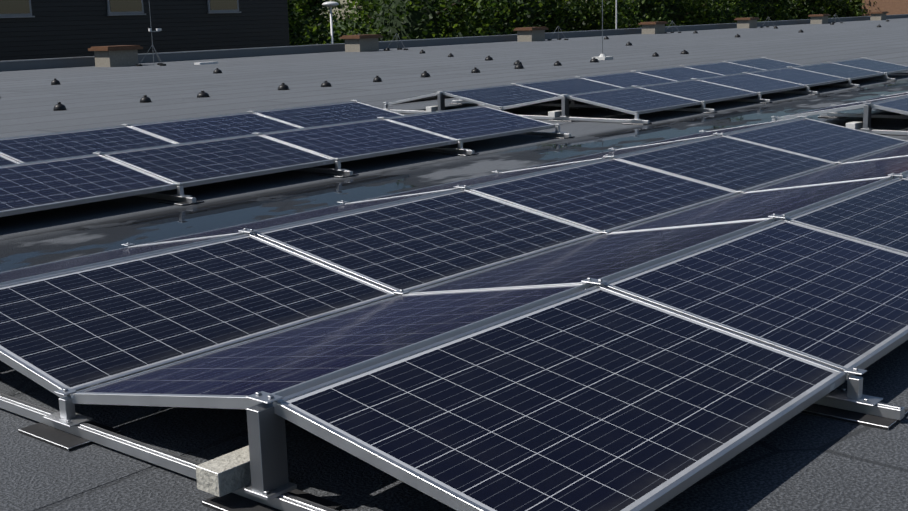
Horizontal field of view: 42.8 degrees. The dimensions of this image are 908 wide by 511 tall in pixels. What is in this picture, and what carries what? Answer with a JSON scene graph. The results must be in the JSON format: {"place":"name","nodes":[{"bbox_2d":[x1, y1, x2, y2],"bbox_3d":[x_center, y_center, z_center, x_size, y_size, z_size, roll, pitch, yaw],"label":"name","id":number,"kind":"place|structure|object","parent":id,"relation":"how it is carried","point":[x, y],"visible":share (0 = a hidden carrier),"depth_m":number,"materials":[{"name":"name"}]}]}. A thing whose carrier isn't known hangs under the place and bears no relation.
{"place":"outdoors","nodes":[
{"label":"outdoors","id":0,"kind":"place"},
{"bbox_2d":[0,0,289,60],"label":"neighbour building","id":1,"kind":"structure","parent":0,"point":[37,29],"depth_m":42.28,"materials":[{"name":"grey"}]},
{"bbox_2d":[324,22,368,39],"bbox_3d":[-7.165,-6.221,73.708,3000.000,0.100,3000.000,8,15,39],"label":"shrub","id":2,"kind":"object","parent":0,"point":[344,28],"depth_m":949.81,"materials":[{"name":"green plant"}]},
{"bbox_2d":[287,0,342,45],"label":"tree","id":3,"kind":"object","parent":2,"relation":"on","point":[295,41],"visible":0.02,"depth_m":51.81,"materials":[{"name":"green plant"}]},
{"bbox_2d":[287,0,345,44],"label":"tree","id":4,"kind":"object","parent":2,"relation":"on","point":[318,19],"visible":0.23,"depth_m":58.03,"materials":[{"name":"green plant"}]},
{"bbox_2d":[322,1,338,43],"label":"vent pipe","id":5,"kind":"object","parent":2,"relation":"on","point":[330,4],"visible":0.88,"depth_m":47.34,"materials":[{"name":"silver metal"}]},
{"bbox_2d":[316,0,359,39],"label":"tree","id":6,"kind":"object","parent":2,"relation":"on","point":[325,8],"visible":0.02,"depth_m":66.73,"materials":[{"name":"green plant"}]},
{"bbox_2d":[322,0,483,37],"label":"tree","id":7,"kind":"object","parent":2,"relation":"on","point":[363,5],"visible":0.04,"depth_m":71.04,"materials":[{"name":"green plant"}]},
{"bbox_2d":[319,0,524,42],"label":"hedge","id":8,"kind":"object","parent":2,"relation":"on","point":[415,19],"visible":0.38,"depth_m":60.68,"materials":[{"name":"green plant"}]},
{"bbox_2d":[446,0,502,35],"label":"tree","id":9,"kind":"object","parent":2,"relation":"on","point":[473,26],"depth_m":68.10,"materials":[{"name":"green plant"}]},
{"bbox_2d":[472,0,586,35],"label":"tree","id":10,"kind":"object","parent":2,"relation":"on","point":[527,11],"visible":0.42,"depth_m":70.91,"materials":[{"name":"green plant"}]},
{"bbox_2d":[536,0,646,32],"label":"tree","id":11,"kind":"object","parent":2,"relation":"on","point":[591,10],"visible":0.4,"depth_m":74.96,"materials":[{"name":"green plant"}]},
{"bbox_2d":[607,0,679,28],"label":"tree","id":12,"kind":"object","parent":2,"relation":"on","point":[653,13],"visible":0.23,"depth_m":79.67,"materials":[{"name":"green plant"}]},
{"bbox_2d":[601,0,738,28],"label":"tree","id":13,"kind":"object","parent":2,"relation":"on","point":[677,7],"visible":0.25,"depth_m":84.69,"materials":[{"name":"green plant"}]},
{"bbox_2d":[680,0,756,24],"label":"tree","id":14,"kind":"object","parent":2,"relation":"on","point":[731,18],"visible":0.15,"depth_m":89.45,"materials":[{"name":"green plant"}]},
{"bbox_2d":[679,0,770,25],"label":"tree","id":15,"kind":"object","parent":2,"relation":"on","point":[761,16],"visible":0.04,"depth_m":97.43,"materials":[{"name":"green plant"}]},
{"bbox_2d":[749,0,805,20],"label":"tree","id":16,"kind":"object","parent":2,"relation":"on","point":[771,9],"visible":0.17,"depth_m":99.65,"materials":[{"name":"green plant"}]},
{"bbox_2d":[774,0,834,20],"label":"tree","id":17,"kind":"object","parent":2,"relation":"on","point":[803,9],"visible":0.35,"depth_m":103.44,"materials":[{"name":"green plant"}]},
{"bbox_2d":[780,0,875,17],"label":"tree","id":18,"kind":"object","parent":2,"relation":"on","point":[844,8],"visible":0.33,"depth_m":106.48,"materials":[{"name":"green plant"}]},
{"bbox_2d":[862,0,907,15],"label":"brick outbuilding","id":19,"kind":"structure","parent":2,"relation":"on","point":[894,7],"depth_m":104.14,"materials":[{"name":"brick"}]},
{"bbox_2d":[0,18,907,510],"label":"roof slab","id":20,"kind":"structure","parent":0,"point":[802,462],"depth_m":9.43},
{"bbox_2d":[51,78,59,84],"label":"wire holder dome","id":21,"kind":"structure","parent":20,"relation":"on","point":[55,82],"depth_m":26.26,"materials":[{"name":"black plastic"}]},
{"bbox_2d":[53,102,65,110],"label":"wire holder dome","id":22,"kind":"structure","parent":20,"relation":"on","point":[59,106],"depth_m":18.39,"materials":[{"name":"black plastic"}]},
{"bbox_2d":[88,45,142,66],"bbox_3d":[-10.643,-6.287,36.497,1.050,0.630,1.300,8,15,39],"label":"vent chimney","id":23,"kind":"object","parent":20,"relation":"on","point":[116,56],"visible":0.98,"depth_m":36.16,"materials":[{"name":"stone"}]},
{"bbox_2d":[140,95,150,102],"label":"wire holder dome","id":24,"kind":"structure","parent":20,"relation":"on","point":[145,99],"depth_m":19.66,"materials":[{"name":"black plastic"}]},
{"bbox_2d":[136,3,165,65],"bbox_3d":[-9.305,-7.665,35.654,0.822,3.600,0.920,8,15,39],"label":"weather mast tripod","id":25,"kind":"object","parent":20,"relation":"on","point":[152,46],"visible":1,"depth_m":35.93,"materials":[{"name":"silver metal"}]},
{"bbox_2d":[197,91,209,97],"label":"wire holder dome","id":26,"kind":"structure","parent":20,"relation":"on","point":[202,94],"depth_m":20.58,"materials":[{"name":"black plastic"}]},
{"bbox_2d":[194,62,217,64],"bbox_3d":[-7.765,-6.024,36.258,0.280,0.060,0.700,8,15,39],"label":"roof hatch plate","id":27,"kind":"object","parent":20,"relation":"on","point":[199,63],"visible":1,"depth_m":36.09,"materials":[{"name":"silver metal"}]},
{"bbox_2d":[213,68,221,73],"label":"wire holder dome","id":28,"kind":"structure","parent":20,"relation":"on","point":[216,70],"depth_m":29.68,"materials":[{"name":"black plastic"}]},
{"bbox_2d":[278,83,288,89],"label":"wire holder dome","id":29,"kind":"structure","parent":20,"relation":"on","point":[283,86],"depth_m":22.06,"materials":[{"name":"black plastic"}]},
{"bbox_2d":[321,81,331,86],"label":"wire holder dome","id":30,"kind":"structure","parent":20,"relation":"on","point":[325,84],"depth_m":22.71,"materials":[{"name":"black plastic"}]},
{"bbox_2d":[94,99,574,205],"bbox_3d":[-3.097,-0.929,10.597,4.367,0.332,8.575,8,15,39],"label":"mounting frame","id":31,"kind":"object","parent":20,"relation":"on","point":[179,198],"visible":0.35,"depth_m":10.03,"materials":[{"name":"silver metal"}]},
{"bbox_2d":[0,154,18,165],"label":"solar panel","id":32,"kind":"object","parent":31,"relation":"on","point":[4,160],"visible":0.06,"depth_m":10.09,"materials":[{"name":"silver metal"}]},
{"bbox_2d":[0,154,96,166],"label":"solar panel","id":33,"kind":"object","parent":31,"relation":"on","point":[48,160],"visible":0.17,"depth_m":8.99,"materials":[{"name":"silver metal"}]},
{"bbox_2d":[0,125,123,138],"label":"solar panel","id":34,"kind":"object","parent":31,"relation":"on","point":[59,132],"visible":0.15,"depth_m":11.27,"materials":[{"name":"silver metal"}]},
{"bbox_2d":[0,154,176,216],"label":"solar panel","id":35,"kind":"object","parent":31,"relation":"on","point":[40,186],"visible":1,"depth_m":8.49,"materials":[{"name":"blue glass"}]},
{"bbox_2d":[0,126,176,162],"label":"solar panel","id":36,"kind":"object","parent":31,"relation":"on","point":[33,148],"visible":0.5,"depth_m":10.93,"materials":[{"name":"blue glass"}]},
{"bbox_2d":[100,134,254,154],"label":"solar panel","id":37,"kind":"object","parent":31,"relation":"on","point":[175,144],"visible":0.1,"depth_m":9.89,"materials":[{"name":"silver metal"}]},
{"bbox_2d":[125,112,248,125],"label":"solar panel","id":38,"kind":"object","parent":31,"relation":"on","point":[189,118],"visible":0.15,"depth_m":12.42,"materials":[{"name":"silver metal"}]},
{"bbox_2d":[129,112,300,143],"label":"solar panel","id":39,"kind":"object","parent":31,"relation":"on","point":[203,128],"visible":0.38,"depth_m":12.16,"materials":[{"name":"blue glass"}]},
{"bbox_2d":[102,134,334,187],"bbox_3d":[-1.931,-0.805,9.645,0.991,0.035,1.650,20,23,35],"label":"solar panel","id":40,"kind":"object","parent":31,"relation":"on","point":[206,162],"visible":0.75,"depth_m":9.56,"materials":[{"name":"blue glass"}]},
{"bbox_2d":[253,101,352,112],"bbox_3d":[-2.142,-1.720,14.049,0.991,0.035,1.650,-5,7,41],"label":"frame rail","id":41,"kind":"object","parent":31,"relation":"on","point":[302,106],"visible":0.17,"depth_m":13.71,"materials":[{"name":"silver metal"}]},
{"bbox_2d":[255,118,379,134],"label":"solar panel","id":42,"kind":"object","parent":31,"relation":"on","point":[316,126],"visible":0.12,"depth_m":11.16,"materials":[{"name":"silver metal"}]},
{"bbox_2d":[254,101,402,127],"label":"solar panel","id":43,"kind":"object","parent":31,"relation":"on","point":[322,115],"visible":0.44,"depth_m":13.42,"materials":[{"name":"blue glass"}]},
{"bbox_2d":[260,119,456,162],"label":"solar panel","id":44,"kind":"object","parent":31,"relation":"on","point":[352,141],"visible":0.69,"depth_m":10.82,"materials":[{"name":"blue glass"}]},
{"bbox_2d":[380,106,478,118],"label":"solar panel","id":45,"kind":"object","parent":31,"relation":"on","point":[429,112],"visible":0.17,"depth_m":12.41,"materials":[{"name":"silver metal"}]},
{"bbox_2d":[384,106,554,142],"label":"solar panel","id":46,"kind":"object","parent":31,"relation":"on","point":[474,123],"visible":0.85,"depth_m":12.09,"materials":[{"name":"blue glass"}]},
{"bbox_2d":[340,34,382,51],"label":"vent chimney","id":47,"kind":"object","parent":20,"relation":"on","point":[362,43],"visible":1,"depth_m":44.53,"materials":[{"name":"stone"}]},
{"bbox_2d":[373,76,381,81],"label":"wire holder dome","id":48,"kind":"structure","parent":20,"relation":"on","point":[377,79],"depth_m":23.89,"materials":[{"name":"black plastic"}]},
{"bbox_2d":[384,33,407,50],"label":"lightning rod","id":49,"kind":"object","parent":20,"relation":"on","point":[399,48],"visible":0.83,"depth_m":45.15,"materials":[{"name":"silver metal"}]},
{"bbox_2d":[421,71,429,77],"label":"wire holder dome","id":50,"kind":"structure","parent":20,"relation":"on","point":[424,74],"depth_m":25.16,"materials":[{"name":"black plastic"}]},
{"bbox_2d":[0,115,907,510],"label":"mounting frame","id":51,"kind":"object","parent":20,"relation":"on","point":[252,475],"visible":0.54,"depth_m":3.47,"materials":[{"name":"silver metal"}]},
{"bbox_2d":[0,232,243,284],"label":"solar panel","id":52,"kind":"object","parent":51,"relation":"on","point":[47,269],"visible":0.71,"depth_m":5.54,"materials":[{"name":"blue glass"}]},
{"bbox_2d":[0,233,397,397],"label":"solar panel","id":53,"kind":"object","parent":51,"relation":"on","point":[83,328],"visible":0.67,"depth_m":4.68,"materials":[{"name":"blue glass"}]},
{"bbox_2d":[134,188,458,245],"bbox_3d":[-0.868,-0.212,6.667,0.991,0.035,1.650,-5,7,41],"label":"solar panel","id":54,"kind":"object","parent":51,"relation":"on","point":[286,220],"visible":0.54,"depth_m":6.60,"materials":[{"name":"blue glass"}]},
{"bbox_2d":[70,283,588,408],"bbox_3d":[-0.378,0.300,4.153,0.991,0.035,1.650,-5,7,41],"label":"solar panel","id":55,"kind":"object","parent":51,"relation":"on","point":[291,360],"visible":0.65,"depth_m":3.95,"materials":[{"name":"blue glass"}]},
{"bbox_2d":[253,189,601,294],"bbox_3d":[-0.087,-0.101,6.034,0.991,0.035,1.650,20,23,35],"label":"solar panel","id":56,"kind":"object","parent":51,"relation":"on","point":[416,244],"visible":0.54,"depth_m":5.92,"materials":[{"name":"blue glass"}]},
{"bbox_2d":[350,157,606,202],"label":"solar panel","id":57,"kind":"object","parent":51,"relation":"on","point":[485,179],"visible":0.44,"depth_m":7.90,"materials":[{"name":"blue glass"}]},
{"bbox_2d":[273,285,846,510],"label":"solar panel","id":58,"kind":"object","parent":51,"relation":"on","point":[597,398],"visible":0.94,"depth_m":3.35,"materials":[{"name":"blue glass"}]},
{"bbox_2d":[407,218,773,293],"bbox_3d":[0.682,0.009,5.410,0.991,0.035,1.650,-5,7,41],"label":"solar panel","id":59,"kind":"object","parent":51,"relation":"on","point":[609,256],"visible":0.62,"depth_m":5.29,"materials":[{"name":"blue glass"}]},
{"bbox_2d":[466,158,738,233],"bbox_3d":[0.973,-0.392,7.291,0.991,0.035,1.650,20,23,35],"label":"solar panel","id":60,"kind":"object","parent":51,"relation":"on","point":[611,194],"visible":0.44,"depth_m":7.20,"materials":[{"name":"blue glass"}]},
{"bbox_2d":[500,135,715,172],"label":"solar panel","id":61,"kind":"object","parent":51,"relation":"on","point":[623,151],"visible":0.48,"depth_m":9.18,"materials":[{"name":"blue glass"}]},
{"bbox_2d":[621,118,799,148],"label":"solar panel","id":62,"kind":"object","parent":51,"relation":"on","point":[726,131],"visible":0.48,"depth_m":10.47,"materials":[{"name":"blue glass"}]},
{"bbox_2d":[614,135,836,193],"bbox_3d":[2.034,-0.684,8.547,0.991,0.035,1.650,20,23,35],"label":"solar panel","id":63,"kind":"object","parent":51,"relation":"on","point":[728,163],"visible":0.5,"depth_m":8.48,"materials":[{"name":"blue glass"}]},
{"bbox_2d":[610,176,892,232],"bbox_3d":[1.743,-0.283,6.667,0.991,0.035,1.650,-5,7,41],"label":"solar panel","id":64,"kind":"object","parent":51,"relation":"on","point":[763,204],"visible":0.65,"depth_m":6.58,"materials":[{"name":"blue glass"}]},
{"bbox_2d":[601,219,907,379],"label":"solar panel","id":65,"kind":"object","parent":51,"relation":"on","point":[835,301],"visible":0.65,"depth_m":4.59,"materials":[{"name":"blue glass"}]},
{"bbox_2d":[723,118,907,163],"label":"solar panel","id":66,"kind":"object","parent":51,"relation":"on","point":[829,142],"visible":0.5,"depth_m":9.74,"materials":[{"name":"blue glass"}]},
{"bbox_2d":[744,155,907,192],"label":"solar panel","id":67,"kind":"object","parent":51,"relation":"on","point":[866,169],"visible":0.56,"depth_m":7.84,"materials":[{"name":"blue glass"}]},
{"bbox_2d":[785,177,907,253],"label":"solar panel","id":68,"kind":"object","parent":51,"relation":"on","point":[877,215],"visible":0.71,"depth_m":5.89,"materials":[{"name":"blue glass"}]},
{"bbox_2d":[844,143,907,162],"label":"solar panel","id":69,"kind":"object","parent":51,"relation":"on","point":[900,150],"visible":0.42,"depth_m":9.12,"materials":[{"name":"blue glass"}]},
{"bbox_2d":[0,14,907,71],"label":"roof parapet","id":70,"kind":"structure","parent":20,"relation":"on","point":[34,64],"depth_m":45.07,"materials":[{"name":"grey concrete"}]},
{"bbox_2d":[471,67,479,72],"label":"wire holder dome","id":71,"kind":"structure","parent":20,"relation":"on","point":[475,70],"depth_m":26.45,"materials":[{"name":"black plastic"}]},
{"bbox_2d":[485,56,492,60],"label":"wire holder dome","id":72,"kind":"structure","parent":20,"relation":"on","point":[488,58],"depth_m":33.11,"materials":[{"name":"black plastic"}]},
{"bbox_2d":[514,63,523,68],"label":"wire holder dome","id":73,"kind":"structure","parent":20,"relation":"on","point":[518,66],"depth_m":27.79,"materials":[{"name":"black plastic"}]},
{"bbox_2d":[514,27,548,41],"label":"vent chimney","id":74,"kind":"object","parent":20,"relation":"on","point":[527,34],"visible":1,"depth_m":52.97,"materials":[{"name":"stone"}]},
{"bbox_2d":[547,26,567,40],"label":"chimney rod tripod","id":75,"kind":"object","parent":20,"relation":"on","point":[558,37],"visible":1,"depth_m":53.77,"materials":[{"name":"silver metal"}]},
{"bbox_2d":[554,61,561,65],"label":"wire holder dome","id":76,"kind":"structure","parent":20,"relation":"on","point":[557,63],"depth_m":28.82,"materials":[{"name":"black plastic"}]},
{"bbox_2d":[590,57,598,61],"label":"wire holder dome","id":77,"kind":"structure","parent":20,"relation":"on","point":[594,59],"depth_m":30.13,"materials":[{"name":"black plastic"}]},
{"bbox_2d":[592,0,612,59],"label":"lightning rod","id":78,"kind":"object","parent":20,"relation":"on","point":[602,56],"visible":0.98,"depth_m":31.47,"materials":[{"name":"silver metal"}]},
{"bbox_2d":[383,57,907,124],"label":"mounting frame","id":79,"kind":"object","parent":20,"relation":"on","point":[562,115],"visible":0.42,"depth_m":15.60,"materials":[{"name":"silver metal"}]},
{"bbox_2d":[388,84,512,104],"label":"solar panel","id":80,"kind":"object","parent":79,"relation":"in","point":[430,97],"visible":0.48,"depth_m":16.22,"materials":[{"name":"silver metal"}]},
{"bbox_2d":[443,84,561,108],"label":"solar panel","id":81,"kind":"object","parent":79,"relation":"in","point":[495,97],"visible":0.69,"depth_m":15.82,"materials":[{"name":"blue glass"}]},
{"bbox_2d":[502,87,629,109],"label":"solar panel","id":82,"kind":"object","parent":79,"relation":"in","point":[546,101],"visible":0.54,"depth_m":14.86,"materials":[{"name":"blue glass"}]},
{"bbox_2d":[517,78,622,95],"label":"solar panel","id":83,"kind":"object","parent":79,"relation":"in","point":[569,86],"visible":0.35,"depth_m":17.20,"materials":[{"name":"blue glass"}]},
{"bbox_2d":[580,72,674,87],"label":"solar panel","id":84,"kind":"object","parent":79,"relation":"in","point":[627,79],"visible":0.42,"depth_m":18.45,"materials":[{"name":"blue glass"}]},
{"bbox_2d":[567,87,700,114],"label":"solar panel","id":85,"kind":"object","parent":79,"relation":"in","point":[630,100],"visible":0.94,"depth_m":14.54,"materials":[{"name":"blue glass"}]},
{"bbox_2d":[635,66,722,80],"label":"solar panel","id":86,"kind":"object","parent":79,"relation":"in","point":[682,73],"visible":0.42,"depth_m":19.72,"materials":[{"name":"blue glass"}]},
{"bbox_2d":[638,79,757,103],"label":"solar panel","id":87,"kind":"object","parent":79,"relation":"in","point":[700,91],"visible":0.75,"depth_m":15.86,"materials":[{"name":"blue glass"}]},
{"bbox_2d":[684,62,763,74],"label":"solar panel","id":88,"kind":"object","parent":79,"relation":"in","point":[725,68],"visible":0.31,"depth_m":20.98,"materials":[{"name":"blue glass"}]},
{"bbox_2d":[696,73,805,94],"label":"solar panel","id":89,"kind":"object","parent":79,"relation":"in","point":[754,83],"visible":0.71,"depth_m":17.12,"materials":[{"name":"blue glass"}]},
{"bbox_2d":[729,58,802,69],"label":"solar panel","id":90,"kind":"object","parent":79,"relation":"in","point":[765,63],"visible":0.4,"depth_m":22.24,"materials":[{"name":"blue glass"}]},
{"bbox_2d":[749,67,847,86],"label":"solar panel","id":91,"kind":"object","parent":79,"relation":"in","point":[800,76],"visible":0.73,"depth_m":18.38,"materials":[{"name":"blue glass"}]},
{"bbox_2d":[792,62,884,79],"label":"solar panel","id":92,"kind":"object","parent":79,"relation":"in","point":[842,71],"visible":0.79,"depth_m":19.64,"materials":[{"name":"blue glass"}]},
{"bbox_2d":[831,58,907,74],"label":"solar panel","id":93,"kind":"object","parent":79,"relation":"in","point":[875,65],"visible":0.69,"depth_m":20.88,"materials":[{"name":"blue glass"}]},
{"bbox_2d":[638,21,667,33],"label":"vent chimney","id":94,"kind":"object","parent":20,"relation":"on","point":[653,27],"visible":1,"depth_m":61.34,"materials":[{"name":"stone"}]},
{"bbox_2d":[734,17,759,27],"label":"vent chimney","id":95,"kind":"object","parent":20,"relation":"on","point":[748,22],"visible":1,"depth_m":69.79,"materials":[{"name":"stone"}]},
{"bbox_2d":[808,14,830,23],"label":"vent chimney","id":96,"kind":"object","parent":20,"relation":"on","point":[819,18],"visible":1,"depth_m":78.07,"materials":[{"name":"stone"}]},
{"bbox_2d":[772,94,907,134],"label":"mounting frame","id":97,"kind":"object","parent":20,"relation":"on","point":[867,115],"visible":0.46,"depth_m":12.03,"materials":[{"name":"silver metal"}]},
{"bbox_2d":[777,95,907,120],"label":"solar panel","id":98,"kind":"object","parent":97,"relation":"in","point":[850,106],"visible":0.85,"depth_m":12.54,"materials":[{"name":"glass"}]},
{"bbox_2d":[836,92,907,105],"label":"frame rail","id":99,"kind":"object","parent":97,"relation":"in","point":[894,95],"visible":0.29,"depth_m":14.29,"materials":[{"name":"metal"}]},
{"bbox_2d":[870,96,907,114],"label":"solar panel","id":100,"kind":"object","parent":97,"relation":"in","point":[898,105],"visible":0.94,"depth_m":12.02,"materials":[{"name":"blue glass"}]},
{"bbox_2d":[868,11,888,20],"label":"vent chimney","id":101,"kind":"object","parent":20,"relation":"on","point":[878,15],"visible":1,"depth_m":86.45,"materials":[{"name":"stone"}]},
{"bbox_2d":[320,0,600,21],"label":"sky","id":102,"kind":"structure","parent":0,"point":[341,1],"materials":[{"name":"white"}]}
]}

